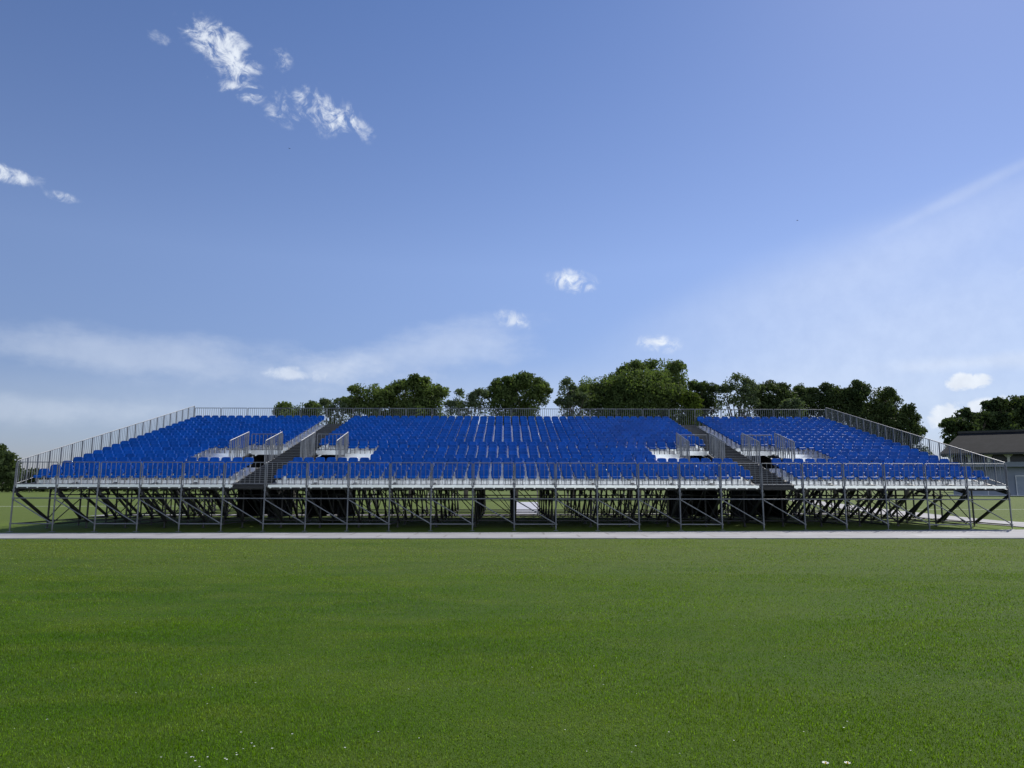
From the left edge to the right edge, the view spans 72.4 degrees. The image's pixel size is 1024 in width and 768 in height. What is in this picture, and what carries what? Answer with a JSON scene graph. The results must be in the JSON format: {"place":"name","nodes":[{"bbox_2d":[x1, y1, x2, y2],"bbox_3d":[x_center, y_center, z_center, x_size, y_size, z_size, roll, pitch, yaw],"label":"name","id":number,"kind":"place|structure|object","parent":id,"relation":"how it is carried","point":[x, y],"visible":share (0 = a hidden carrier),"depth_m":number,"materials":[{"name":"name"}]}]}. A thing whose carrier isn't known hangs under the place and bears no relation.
{"place":"outdoors","nodes":[
{"label":"outdoors","id":0,"kind":"place"},
{"bbox_2d":[92,513,873,515],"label":"back path","id":1,"kind":"structure","parent":0,"point":[360,514],"depth_m":44.39,"materials":[{"name":"concrete"}]},
{"bbox_2d":[0,488,1023,767],"bbox_3d":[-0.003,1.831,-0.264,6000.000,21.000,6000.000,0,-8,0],"label":"ground","id":2,"kind":"structure","parent":0,"point":[20,514],"depth_m":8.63,"materials":[{"name":"green plant"}]},
{"bbox_2d":[0,443,23,486],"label":"tree","id":3,"kind":"object","parent":2,"relation":"on","point":[8,462],"visible":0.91,"depth_m":187.25,"materials":[{"name":"green plant"}]},
{"bbox_2d":[10,467,45,491],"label":"tree","id":4,"kind":"object","parent":2,"relation":"on","point":[28,476],"visible":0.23,"depth_m":197.29,"materials":[{"name":"green plant"}]},
{"bbox_2d":[272,400,323,496],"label":"tree","id":5,"kind":"object","parent":2,"relation":"on","point":[281,409],"visible":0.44,"depth_m":99.53,"materials":[{"name":"green plant"}]},
{"bbox_2d":[0,483,663,491],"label":"hedge","id":6,"kind":"object","parent":2,"relation":"on","point":[5,489],"visible":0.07,"depth_m":212.24,"materials":[{"name":"green plant"}]},
{"bbox_2d":[317,397,348,424],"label":"tree","id":7,"kind":"object","parent":2,"relation":"on","point":[325,403],"visible":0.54,"depth_m":97.00,"materials":[{"name":"green plant"}]},
{"bbox_2d":[341,383,395,496],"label":"tree","id":8,"kind":"object","parent":2,"relation":"on","point":[376,397],"visible":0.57,"depth_m":98.28,"materials":[{"name":"green plant"}]},
{"bbox_2d":[384,373,450,497],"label":"tree","id":9,"kind":"object","parent":2,"relation":"on","point":[421,393],"visible":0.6,"depth_m":100.27,"materials":[{"name":"green plant"}]},
{"bbox_2d":[442,387,491,497],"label":"tree","id":10,"kind":"object","parent":2,"relation":"on","point":[474,399],"visible":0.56,"depth_m":98.40,"materials":[{"name":"green plant"}]},
{"bbox_2d":[9,406,1015,531],"bbox_3d":[0.029,3.748,36.858,41.011,6.950,16.131,0,-8,0],"label":"grandstand","id":11,"kind":"object","parent":2,"relation":"on","point":[213,454],"visible":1,"depth_m":33.06,"materials":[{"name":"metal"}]},
{"bbox_2d":[480,370,552,497],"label":"tree","id":12,"kind":"object","parent":2,"relation":"on","point":[506,391],"visible":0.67,"depth_m":99.36,"materials":[{"name":"green plant"}]},
{"bbox_2d":[553,376,589,497],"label":"tree","id":13,"kind":"object","parent":2,"relation":"on","point":[573,396],"visible":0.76,"depth_m":96.39,"materials":[{"name":"green plant"}]},
{"bbox_2d":[567,357,704,497],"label":"tree","id":14,"kind":"object","parent":2,"relation":"on","point":[634,385],"visible":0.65,"depth_m":97.04,"materials":[{"name":"green plant"}]},
{"bbox_2d":[677,390,704,425],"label":"tree","id":15,"kind":"object","parent":2,"relation":"on","point":[690,400],"visible":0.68,"depth_m":94.00,"materials":[{"name":"green plant"}]},
{"bbox_2d":[693,381,723,456],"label":"tree","id":16,"kind":"object","parent":2,"relation":"on","point":[708,396],"visible":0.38,"depth_m":98.90,"materials":[{"name":"green plant"}]},
{"bbox_2d":[715,372,760,418],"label":"tree","id":17,"kind":"object","parent":2,"relation":"on","point":[748,385],"visible":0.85,"depth_m":96.97,"materials":[{"name":"green plant"}]},
{"bbox_2d":[747,379,805,458],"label":"tree","id":18,"kind":"object","parent":2,"relation":"on","point":[782,390],"visible":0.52,"depth_m":99.50,"materials":[{"name":"green plant"}]},
{"bbox_2d":[779,397,808,496],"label":"tree","id":19,"kind":"object","parent":2,"relation":"on","point":[792,403],"visible":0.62,"depth_m":91.75,"materials":[{"name":"green plant"}]},
{"bbox_2d":[792,383,819,496],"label":"tree","id":20,"kind":"object","parent":2,"relation":"on","point":[803,392],"visible":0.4,"depth_m":102.76,"materials":[{"name":"green plant"}]},
{"bbox_2d":[802,381,854,497],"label":"tree","id":21,"kind":"object","parent":2,"relation":"on","point":[825,394],"visible":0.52,"depth_m":100.80,"materials":[{"name":"green plant"}]},
{"bbox_2d":[833,379,896,497],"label":"tree","id":22,"kind":"object","parent":2,"relation":"on","point":[858,392],"visible":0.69,"depth_m":98.96,"materials":[{"name":"green plant"}]},
{"bbox_2d":[868,391,905,496],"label":"tree","id":23,"kind":"object","parent":2,"relation":"on","point":[896,399],"visible":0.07,"depth_m":102.14,"materials":[{"name":"green plant"}]},
{"bbox_2d":[870,402,934,497],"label":"tree","id":24,"kind":"object","parent":2,"relation":"on","point":[907,416],"visible":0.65,"depth_m":97.36,"materials":[{"name":"green plant"}]},
{"bbox_2d":[938,406,995,447],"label":"tree","id":25,"kind":"object","parent":2,"relation":"on","point":[966,419],"visible":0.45,"depth_m":164.87,"materials":[{"name":"green plant"}]},
{"bbox_2d":[941,429,1023,495],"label":"pavilion","id":26,"kind":"structure","parent":2,"relation":"on","point":[1006,447],"depth_m":112.73,"materials":[{"name":"stone"}]},
{"bbox_2d":[966,476,988,494],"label":"door","id":27,"kind":"structure","parent":26,"relation":"in","point":[974,492],"depth_m":113.18,"materials":[{"name":"grey metal"}]},
{"bbox_2d":[1015,475,1023,494],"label":"door","id":28,"kind":"structure","parent":26,"relation":"in","point":[1019,479],"depth_m":110.45,"materials":[{"name":"grey metal"}]},
{"bbox_2d":[979,395,1023,429],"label":"tree","id":29,"kind":"object","parent":2,"relation":"on","point":[1008,413],"visible":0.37,"depth_m":166.70,"materials":[{"name":"green plant"}]},
{"bbox_2d":[0,529,1023,538],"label":"front path","id":30,"kind":"structure","parent":0,"point":[925,534],"depth_m":25.52,"materials":[{"name":"concrete"}]},
{"bbox_2d":[0,0,1023,469],"label":"sky","id":31,"kind":"structure","parent":0,"point":[466,195],"materials":[{"name":"blue"}]},
{"bbox_2d":[516,502,536,513],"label":"yard path","id":32,"kind":"structure","parent":0,"point":[527,504],"depth_m":58.71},
{"bbox_2d":[789,500,1023,526],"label":"side path","id":33,"kind":"structure","parent":0,"point":[1019,524],"depth_m":38.71,"materials":[{"name":"concrete"}]}
]}

